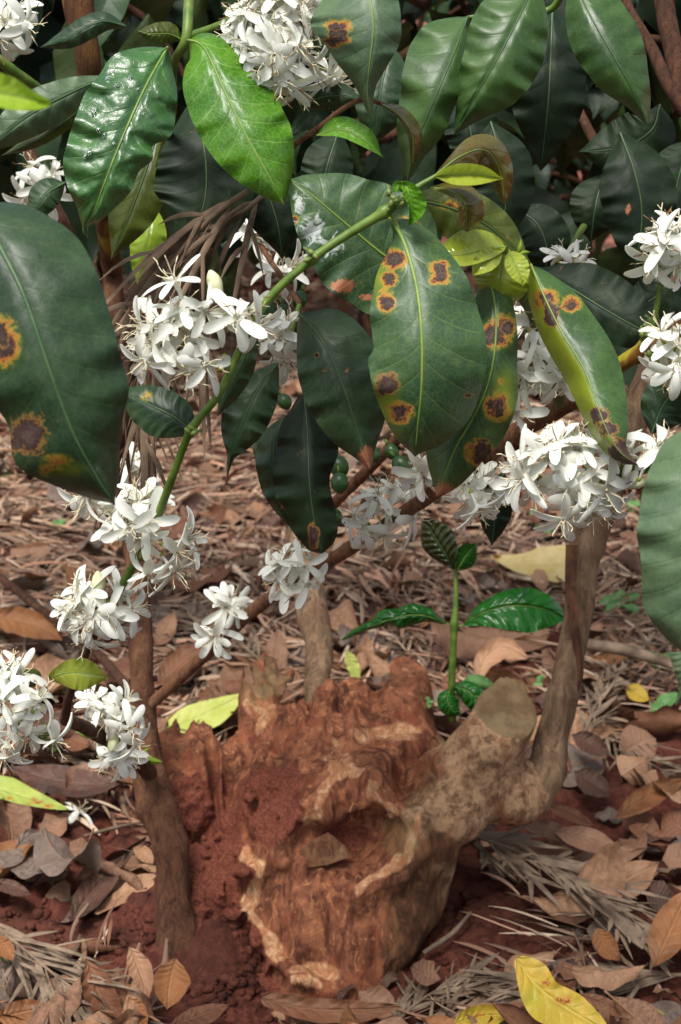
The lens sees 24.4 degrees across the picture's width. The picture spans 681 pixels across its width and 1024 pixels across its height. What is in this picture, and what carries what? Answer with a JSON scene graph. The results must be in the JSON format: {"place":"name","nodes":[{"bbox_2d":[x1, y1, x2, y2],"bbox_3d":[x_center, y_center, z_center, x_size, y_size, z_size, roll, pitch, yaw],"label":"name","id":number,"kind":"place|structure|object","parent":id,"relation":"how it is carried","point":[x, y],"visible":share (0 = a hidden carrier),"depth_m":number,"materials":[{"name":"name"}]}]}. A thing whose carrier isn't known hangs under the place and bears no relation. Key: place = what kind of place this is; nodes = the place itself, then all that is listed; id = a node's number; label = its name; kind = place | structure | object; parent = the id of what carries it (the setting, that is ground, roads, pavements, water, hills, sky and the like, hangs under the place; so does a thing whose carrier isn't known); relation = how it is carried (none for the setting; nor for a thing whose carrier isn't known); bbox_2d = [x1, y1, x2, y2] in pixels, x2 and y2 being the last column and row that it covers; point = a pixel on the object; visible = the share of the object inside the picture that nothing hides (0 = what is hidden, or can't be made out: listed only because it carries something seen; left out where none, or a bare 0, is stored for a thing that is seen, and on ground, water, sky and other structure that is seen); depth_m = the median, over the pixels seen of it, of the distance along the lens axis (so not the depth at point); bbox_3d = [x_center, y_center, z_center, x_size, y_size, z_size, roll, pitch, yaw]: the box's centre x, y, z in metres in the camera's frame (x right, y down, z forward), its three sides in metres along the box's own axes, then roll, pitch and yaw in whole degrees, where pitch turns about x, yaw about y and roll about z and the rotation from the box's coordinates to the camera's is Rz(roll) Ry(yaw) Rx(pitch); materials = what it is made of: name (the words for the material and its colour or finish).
{"place":"outdoors","nodes":[
{"label":"outdoors","id":0,"kind":"place"},
{"bbox_2d":[0,20,680,1023],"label":"ground","id":1,"kind":"structure","parent":0,"point":[214,948],"depth_m":1.57,"materials":[{"name":"red soil"}]},
{"bbox_2d":[0,879,30,895],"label":"fallen leaf","id":2,"kind":"object","parent":1,"relation":"on","point":[11,887],"visible":1,"depth_m":1.51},
{"bbox_2d":[0,797,31,839],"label":"fallen leaf","id":3,"kind":"object","parent":1,"relation":"on","point":[15,820],"visible":0.75,"depth_m":1.61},
{"bbox_2d":[0,775,68,809],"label":"fallen leaf","id":4,"kind":"object","parent":1,"relation":"on","point":[15,790],"visible":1,"depth_m":1.65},
{"bbox_2d":[0,838,69,878],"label":"fallen leaf","id":5,"kind":"object","parent":1,"relation":"on","point":[27,868],"visible":0.48,"depth_m":1.53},
{"bbox_2d":[27,986,65,1023],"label":"fallen leaf","id":6,"kind":"object","parent":1,"relation":"on","point":[51,1008],"visible":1,"depth_m":1.32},
{"bbox_2d":[2,492,112,542],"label":"dry frond","id":7,"kind":"object","parent":1,"relation":"on","point":[51,510],"visible":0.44,"depth_m":2.52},
{"bbox_2d":[38,636,81,659],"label":"fallen leaf","id":8,"kind":"object","parent":1,"relation":"on","point":[59,648],"visible":0.48,"depth_m":2.02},
{"bbox_2d":[0,573,129,692],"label":"fallen twig","id":9,"kind":"object","parent":1,"relation":"on","point":[108,664],"visible":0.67,"depth_m":2.02,"materials":[{"name":"wood"}]},
{"bbox_2d":[3,732,132,801],"bbox_3d":[-0.312,0.286,1.770,0.245,0.044,0.133,4,20,12],"label":"dry frond","id":10,"kind":"object","parent":1,"relation":"on","point":[76,759],"visible":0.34,"depth_m":1.77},
{"bbox_2d":[5,764,118,796],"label":"fallen leaf","id":11,"kind":"object","parent":10,"relation":"on","point":[49,778],"visible":0.94,"depth_m":1.67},
{"bbox_2d":[64,971,84,1023],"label":"fallen leaf","id":12,"kind":"object","parent":1,"relation":"on","point":[72,1000],"visible":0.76,"depth_m":1.34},
{"bbox_2d":[45,939,122,957],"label":"fallen leaf","id":13,"kind":"object","parent":1,"relation":"on","point":[101,948],"visible":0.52,"depth_m":1.44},
{"bbox_2d":[59,893,108,922],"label":"fallen leaf","id":14,"kind":"object","parent":1,"relation":"on","point":[66,919],"visible":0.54,"depth_m":1.51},
{"bbox_2d":[95,874,155,913],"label":"fallen leaf","id":15,"kind":"object","parent":14,"relation":"on","point":[124,891],"visible":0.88,"depth_m":1.50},
{"bbox_2d":[79,859,143,890],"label":"fallen leaf","id":16,"kind":"object","parent":15,"relation":"on","point":[126,875],"visible":0.85,"depth_m":1.51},
{"bbox_2d":[0,923,178,1023],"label":"dry frond","id":17,"kind":"object","parent":1,"relation":"on","point":[40,957],"visible":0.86,"depth_m":1.38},
{"bbox_2d":[71,1008,150,1023],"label":"fallen leaf","id":18,"kind":"object","parent":17,"relation":"on","point":[126,1014],"visible":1,"depth_m":1.32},
{"bbox_2d":[69,854,125,921],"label":"fallen leaf","id":19,"kind":"object","parent":1,"relation":"on","point":[94,889],"visible":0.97,"depth_m":1.50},
{"bbox_2d":[33,824,100,876],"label":"fallen leaf","id":20,"kind":"object","parent":19,"relation":"on","point":[53,855],"visible":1,"depth_m":1.50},
{"bbox_2d":[81,960,121,1013],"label":"fallen leaf","id":21,"kind":"object","parent":1,"relation":"on","point":[108,995],"visible":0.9,"depth_m":1.35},
{"bbox_2d":[77,836,145,877],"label":"fallen leaf","id":22,"kind":"object","parent":1,"relation":"on","point":[87,872],"visible":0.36,"depth_m":1.59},
{"bbox_2d":[0,0,267,307],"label":"coffee bush","id":23,"kind":"object","parent":1,"relation":"on","point":[200,20],"visible":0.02,"depth_m":3.00,"materials":[{"name":"green plant"}]},
{"bbox_2d":[126,947,153,997],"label":"fallen leaf","id":24,"kind":"object","parent":1,"relation":"on","point":[140,970],"visible":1,"depth_m":1.33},
{"bbox_2d":[154,612,176,644],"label":"fallen leaf","id":25,"kind":"object","parent":1,"relation":"on","point":[167,624],"visible":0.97,"depth_m":2.05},
{"bbox_2d":[171,1003,230,1023],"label":"fallen leaf","id":26,"kind":"object","parent":1,"relation":"on","point":[207,1013],"visible":1,"depth_m":1.36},
{"bbox_2d":[167,557,238,591],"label":"fallen leaf","id":27,"kind":"object","parent":1,"relation":"on","point":[223,575],"visible":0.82,"depth_m":2.23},
{"bbox_2d":[207,680,237,729],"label":"fallen leaf","id":28,"kind":"object","parent":1,"relation":"on","point":[228,722],"visible":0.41,"depth_m":1.89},
{"bbox_2d":[220,662,253,716],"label":"fallen leaf","id":29,"kind":"object","parent":28,"relation":"on","point":[231,671],"visible":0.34,"depth_m":1.91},
{"bbox_2d":[203,678,295,705],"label":"fallen leaf","id":30,"kind":"object","parent":1,"relation":"on","point":[229,686],"visible":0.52,"depth_m":1.90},
{"bbox_2d":[264,628,287,665],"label":"fallen leaf","id":31,"kind":"object","parent":1,"relation":"on","point":[276,647],"visible":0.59,"depth_m":2.02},
{"bbox_2d":[0,797,594,1023],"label":"soil crumbs","id":32,"kind":"object","parent":1,"relation":"on","point":[208,989],"visible":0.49,"depth_m":1.45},
{"bbox_2d":[153,958,190,1009],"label":"fallen leaf","id":33,"kind":"object","parent":32,"relation":"on","point":[171,980],"visible":1,"depth_m":1.28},
{"bbox_2d":[0,134,680,1023],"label":"coffee tree","id":34,"kind":"object","parent":1,"relation":"on","point":[394,794],"visible":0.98,"depth_m":1.13,"materials":[{"name":"brown plant"}]},
{"bbox_2d":[0,73,50,110],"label":"coffee branch","id":35,"kind":"object","parent":34,"relation":"attached to","point":[15,94],"visible":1,"depth_m":0.60,"materials":[{"name":"green plant"}]},
{"bbox_2d":[0,0,125,275],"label":"coffee branch","id":36,"kind":"object","parent":34,"relation":"attached to","point":[27,132],"visible":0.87,"depth_m":1.19,"materials":[{"name":"green plant"}]},
{"bbox_2d":[0,202,128,504],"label":"coffee branch","id":37,"kind":"object","parent":34,"relation":"attached to","point":[64,388],"visible":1,"depth_m":0.76,"materials":[{"name":"green plant"}]},
{"bbox_2d":[0,0,248,292],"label":"coffee branch","id":38,"kind":"object","parent":34,"relation":"attached to","point":[41,66],"visible":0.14,"depth_m":1.68,"materials":[{"name":"green plant"}]},
{"bbox_2d":[119,437,164,492],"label":"coffee branch","id":39,"kind":"object","parent":34,"relation":"attached to","point":[135,467],"visible":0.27,"depth_m":1.38,"materials":[{"name":"white plant"}]},
{"bbox_2d":[93,188,249,562],"bbox_3d":[-0.121,-0.089,1.042,0.124,0.239,0.064,0,20,0],"label":"dry frond","id":40,"kind":"object","parent":34,"relation":"attached to","point":[170,248],"visible":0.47,"depth_m":1.03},
{"bbox_2d":[63,0,296,282],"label":"coffee branch","id":41,"kind":"object","parent":34,"relation":"attached to","point":[135,160],"visible":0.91,"depth_m":0.97,"materials":[{"name":"green plant"}]},
{"bbox_2d":[115,195,263,468],"bbox_3d":[-0.111,-0.118,1.057,0.121,0.179,0.073,0,20,0],"label":"dry frond","id":42,"kind":"object","parent":34,"relation":"hanging from","point":[239,211],"visible":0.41,"depth_m":1.05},
{"bbox_2d":[229,218,308,384],"bbox_3d":[-0.055,-0.172,1.210,0.068,0.104,0.226,-1,20,-2],"label":"coffee branch","id":43,"kind":"object","parent":34,"relation":"attached to","point":[287,335],"visible":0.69,"depth_m":1.16,"materials":[{"name":"white plant"}]},
{"bbox_2d":[214,0,357,113],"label":"cluster","id":44,"kind":"object","parent":34,"relation":"attached to","point":[274,38],"visible":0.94,"depth_m":0.97,"materials":[{"name":"white plant"}]},
{"bbox_2d":[299,832,349,866],"bbox_3d":[-0.016,0.308,1.434,0.050,0.029,0.015,0,20,0],"label":"wood chip","id":45,"kind":"object","parent":34,"relation":"on","point":[325,849],"visible":1,"depth_m":1.43,"materials":[{"name":"brown plant"}]},
{"bbox_2d":[310,0,400,115],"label":"leaf","id":46,"kind":"object","parent":34,"relation":"attached to","point":[361,39],"visible":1,"depth_m":0.94,"materials":[{"name":"green plant"}]},
{"bbox_2d":[294,82,422,166],"bbox_3d":[0.003,-0.246,1.004,0.092,0.050,0.056,18,27,41],"label":"coffee branch","id":47,"kind":"object","parent":34,"relation":"attached to","point":[344,97],"visible":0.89,"depth_m":0.99,"materials":[{"name":"green plant"}]},
{"bbox_2d":[301,51,570,266],"bbox_3d":[0.081,-0.262,1.210,0.206,0.191,0.111,-14,24,-33],"label":"coffee branch","id":48,"kind":"object","parent":34,"relation":"attached to","point":[542,225],"visible":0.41,"depth_m":1.19,"materials":[{"name":"green plant"}]},
{"bbox_2d":[218,0,655,316],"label":"coffee branch","id":49,"kind":"object","parent":34,"relation":"attached to","point":[388,169],"visible":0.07,"depth_m":1.69,"materials":[{"name":"green plant"}]},
{"bbox_2d":[397,0,650,180],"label":"coffee branch","id":50,"kind":"object","parent":34,"relation":"attached to","point":[532,62],"visible":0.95,"depth_m":1.05,"materials":[{"name":"green plant"}]},
{"bbox_2d":[492,418,674,541],"bbox_3d":[0.164,-0.020,0.941,0.144,0.077,0.058,0,20,0],"label":"cluster","id":51,"kind":"object","parent":34,"relation":"attached to","point":[569,487],"visible":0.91,"depth_m":0.93,"materials":[{"name":"white plant"}]},
{"bbox_2d":[529,0,680,387],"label":"coffee branch","id":52,"kind":"object","parent":34,"relation":"attached to","point":[598,100],"visible":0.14,"depth_m":1.62,"materials":[{"name":"green plant"}]},
{"bbox_2d":[539,0,680,347],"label":"coffee branch","id":53,"kind":"object","parent":34,"relation":"attached to","point":[635,159],"visible":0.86,"depth_m":1.19,"materials":[{"name":"green plant"}]},
{"bbox_2d":[637,431,680,704],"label":"leaf","id":54,"kind":"object","parent":34,"relation":"attached to","point":[659,531],"visible":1,"depth_m":0.80,"materials":[{"name":"green plant"}]},
{"bbox_2d":[0,243,680,1017],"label":"dry litter","id":55,"kind":"object","parent":1,"relation":"on","point":[638,633],"visible":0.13,"depth_m":2.28,"materials":[{"name":"brown plant"}]},
{"bbox_2d":[0,606,62,640],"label":"fallen leaf","id":56,"kind":"object","parent":55,"relation":"on","point":[23,621],"visible":1,"depth_m":2.04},
{"bbox_2d":[21,654,66,693],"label":"fallen leaf","id":57,"kind":"object","parent":55,"relation":"on","point":[45,664],"visible":0.23,"depth_m":1.95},
{"bbox_2d":[157,645,200,684],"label":"fallen leaf","id":58,"kind":"object","parent":55,"relation":"on","point":[174,662],"visible":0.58,"depth_m":1.96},
{"bbox_2d":[164,694,238,732],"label":"fallen leaf","id":59,"kind":"object","parent":55,"relation":"on","point":[214,712],"visible":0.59,"depth_m":1.86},
{"bbox_2d":[151,592,263,658],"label":"dry frond","id":60,"kind":"object","parent":55,"relation":"on","point":[254,639],"visible":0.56,"depth_m":2.05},
{"bbox_2d":[363,648,389,677],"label":"fallen leaf","id":61,"kind":"object","parent":55,"relation":"on","point":[378,666],"visible":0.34,"depth_m":1.96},
{"bbox_2d":[522,840,626,924],"bbox_3d":[0.225,0.347,1.481,0.103,0.058,0.053,-34,37,4],"label":"fallen leaf","id":62,"kind":"object","parent":55,"relation":"on","point":[605,867],"visible":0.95,"depth_m":1.48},
{"bbox_2d":[578,657,636,730],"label":"dry frond","id":63,"kind":"object","parent":55,"relation":"on","point":[598,685],"visible":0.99,"depth_m":1.87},
{"bbox_2d":[618,550,640,574],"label":"fallen leaf","id":64,"kind":"object","parent":55,"relation":"on","point":[630,559],"visible":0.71,"depth_m":2.31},
{"bbox_2d":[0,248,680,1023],"bbox_3d":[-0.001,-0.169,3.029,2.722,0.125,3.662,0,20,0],"label":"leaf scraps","id":65,"kind":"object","parent":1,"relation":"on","point":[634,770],"visible":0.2,"depth_m":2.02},
{"bbox_2d":[0,961,35,1010],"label":"fallen leaf","id":66,"kind":"object","parent":65,"relation":"on","point":[15,978],"visible":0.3,"depth_m":1.39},
{"bbox_2d":[0,999,44,1023],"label":"fallen leaf","id":67,"kind":"object","parent":66,"relation":"on","point":[22,1009],"visible":0.74,"depth_m":1.35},
{"bbox_2d":[85,979,159,1021],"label":"fallen leaf","id":68,"kind":"object","parent":65,"relation":"on","point":[122,994],"visible":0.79,"depth_m":1.34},
{"bbox_2d":[260,991,400,1023],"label":"fallen leaf","id":69,"kind":"object","parent":65,"relation":"on","point":[321,1010],"visible":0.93,"depth_m":1.36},
{"bbox_2d":[514,956,606,1023],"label":"fallen leaf","id":70,"kind":"object","parent":65,"relation":"on","point":[546,998],"visible":1,"depth_m":1.26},
{"bbox_2d":[328,599,359,645],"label":"fallen leaf","id":71,"kind":"object","parent":1,"relation":"on","point":[343,612],"visible":0.71,"depth_m":2.09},
{"bbox_2d":[166,0,606,337],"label":"coffee bush","id":72,"kind":"object","parent":1,"relation":"on","point":[363,165],"visible":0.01,"depth_m":3.19,"materials":[{"name":"green plant"}]},
{"bbox_2d":[347,626,498,675],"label":"dry frond","id":73,"kind":"object","parent":1,"relation":"on","point":[383,638],"visible":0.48,"depth_m":2.06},
{"bbox_2d":[356,518,522,560],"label":"dry frond","id":74,"kind":"object","parent":1,"relation":"on","point":[412,544],"visible":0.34,"depth_m":2.41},
{"bbox_2d":[386,952,512,1019],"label":"dry frond","id":75,"kind":"object","parent":1,"relation":"on","point":[415,996],"visible":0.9,"depth_m":1.40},
{"bbox_2d":[341,518,563,721],"bbox_3d":[0.107,0.109,1.511,0.216,0.200,0.074,4,20,10],"label":"coffee seedling","id":76,"kind":"object","parent":1,"relation":"on","point":[526,610],"visible":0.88,"depth_m":1.50,"materials":[{"name":"green plant"}]},
{"bbox_2d":[430,601,489,657],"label":"fallen leaf","id":77,"kind":"object","parent":1,"relation":"on","point":[469,645],"visible":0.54,"depth_m":2.00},
{"bbox_2d":[424,973,522,1023],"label":"dry frond","id":78,"kind":"object","parent":1,"relation":"on","point":[450,1006],"visible":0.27,"depth_m":1.38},
{"bbox_2d":[454,1004,503,1023],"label":"fallen leaf","id":79,"kind":"object","parent":78,"relation":"on","point":[483,1013],"visible":0.86,"depth_m":1.34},
{"bbox_2d":[473,637,527,675],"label":"fallen leaf","id":80,"kind":"object","parent":1,"relation":"on","point":[491,653],"visible":0.91,"depth_m":1.93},
{"bbox_2d":[461,627,550,651],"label":"fallen leaf","id":81,"kind":"object","parent":1,"relation":"on","point":[489,633],"visible":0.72,"depth_m":2.06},
{"bbox_2d":[428,0,622,346],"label":"coffee bush","id":82,"kind":"object","parent":1,"relation":"on","point":[566,183],"visible":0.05,"depth_m":3.04,"materials":[{"name":"green plant"}]},
{"bbox_2d":[490,545,565,581],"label":"fallen leaf","id":83,"kind":"object","parent":1,"relation":"on","point":[549,561],"visible":0.91,"depth_m":2.28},
{"bbox_2d":[524,819,563,840],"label":"fallen leaf","id":84,"kind":"object","parent":1,"relation":"on","point":[546,828],"visible":0.69,"depth_m":1.56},
{"bbox_2d":[458,940,680,1005],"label":"dry frond","id":85,"kind":"object","parent":1,"relation":"on","point":[653,976],"visible":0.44,"depth_m":1.40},
{"bbox_2d":[550,805,594,826],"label":"fallen leaf","id":86,"kind":"object","parent":1,"relation":"on","point":[571,814],"visible":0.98,"depth_m":1.59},
{"bbox_2d":[469,824,680,976],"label":"dry frond","id":87,"kind":"object","parent":1,"relation":"on","point":[632,928],"visible":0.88,"depth_m":1.48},
{"bbox_2d":[529,709,622,747],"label":"fallen leaf","id":88,"kind":"object","parent":1,"relation":"on","point":[602,730],"visible":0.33,"depth_m":1.83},
{"bbox_2d":[554,826,613,852],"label":"fallen leaf","id":89,"kind":"object","parent":1,"relation":"on","point":[588,839],"visible":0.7,"depth_m":1.54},
{"bbox_2d":[563,742,606,786],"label":"fallen leaf","id":90,"kind":"object","parent":1,"relation":"on","point":[579,758],"visible":0.52,"depth_m":1.77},
{"bbox_2d":[574,768,611,797],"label":"fallen leaf","id":91,"kind":"object","parent":1,"relation":"on","point":[590,782],"visible":1,"depth_m":1.70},
{"bbox_2d":[578,993,628,1018],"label":"fallen leaf","id":92,"kind":"object","parent":1,"relation":"on","point":[597,1002],"visible":0.83,"depth_m":1.33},
{"bbox_2d":[564,963,647,990],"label":"fallen leaf","id":93,"kind":"object","parent":1,"relation":"on","point":[592,976],"visible":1,"depth_m":1.37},
{"bbox_2d":[592,928,619,960],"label":"fallen leaf","id":94,"kind":"object","parent":1,"relation":"on","point":[605,943],"visible":0.98,"depth_m":1.42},
{"bbox_2d":[568,846,647,861],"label":"fallen leaf","id":95,"kind":"object","parent":1,"relation":"on","point":[630,852],"visible":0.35,"depth_m":1.57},
{"bbox_2d":[598,1005,620,1023],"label":"fallen leaf","id":96,"kind":"object","parent":1,"relation":"on","point":[603,1012],"visible":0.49,"depth_m":1.31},
{"bbox_2d":[604,990,667,1023],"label":"fallen leaf","id":97,"kind":"object","parent":96,"relation":"on","point":[636,1011],"visible":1,"depth_m":1.32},
{"bbox_2d":[599,589,639,611],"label":"weed","id":98,"kind":"object","parent":1,"relation":"on","point":[609,604],"visible":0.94,"depth_m":2.20,"materials":[{"name":"green plant"}]},
{"bbox_2d":[586,639,672,669],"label":"fallen twig","id":99,"kind":"object","parent":1,"relation":"on","point":[623,649],"visible":0.75,"depth_m":1.94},
{"bbox_2d":[602,722,680,791],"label":"dry frond","id":100,"kind":"object","parent":1,"relation":"on","point":[664,761],"visible":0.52,"depth_m":1.79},
{"bbox_2d":[572,731,608,755],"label":"fallen leaf","id":101,"kind":"object","parent":100,"relation":"on","point":[590,743],"visible":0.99,"depth_m":1.76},
{"bbox_2d":[623,860,659,898],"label":"fallen leaf","id":102,"kind":"object","parent":1,"relation":"on","point":[641,870],"visible":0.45,"depth_m":1.54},
{"bbox_2d":[614,778,680,817],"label":"fallen leaf","id":103,"kind":"object","parent":1,"relation":"on","point":[644,798],"visible":0.99,"depth_m":1.63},
{"bbox_2d":[614,705,680,735],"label":"fallen leaf","id":104,"kind":"object","parent":1,"relation":"on","point":[664,720],"visible":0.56,"depth_m":1.84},
{"bbox_2d":[628,823,671,845],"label":"fallen leaf","id":105,"kind":"object","parent":1,"relation":"on","point":[636,829],"visible":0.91,"depth_m":1.60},
{"bbox_2d":[648,893,680,966],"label":"fallen leaf","id":106,"kind":"object","parent":1,"relation":"on","point":[664,940],"visible":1,"depth_m":1.41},
{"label":"fallen leaf","id":107,"kind":"object","parent":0,"visible":0},
{"bbox_2d":[614,1000,680,1023],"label":"fallen leaf","id":108,"kind":"object","parent":107,"relation":"on","point":[671,1010],"visible":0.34,"depth_m":1.37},
{"label":"fallen leaf","id":109,"kind":"object","parent":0,"visible":0},
{"bbox_2d":[120,981,143,1023],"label":"fallen leaf","id":110,"kind":"object","parent":109,"relation":"on","point":[133,1005],"visible":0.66,"depth_m":1.34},
{"label":"fallen leaf","id":111,"kind":"object","parent":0,"visible":0},
{"bbox_2d":[491,1002,541,1023],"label":"fallen leaf","id":112,"kind":"object","parent":111,"relation":"on","point":[510,1014],"visible":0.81,"depth_m":1.33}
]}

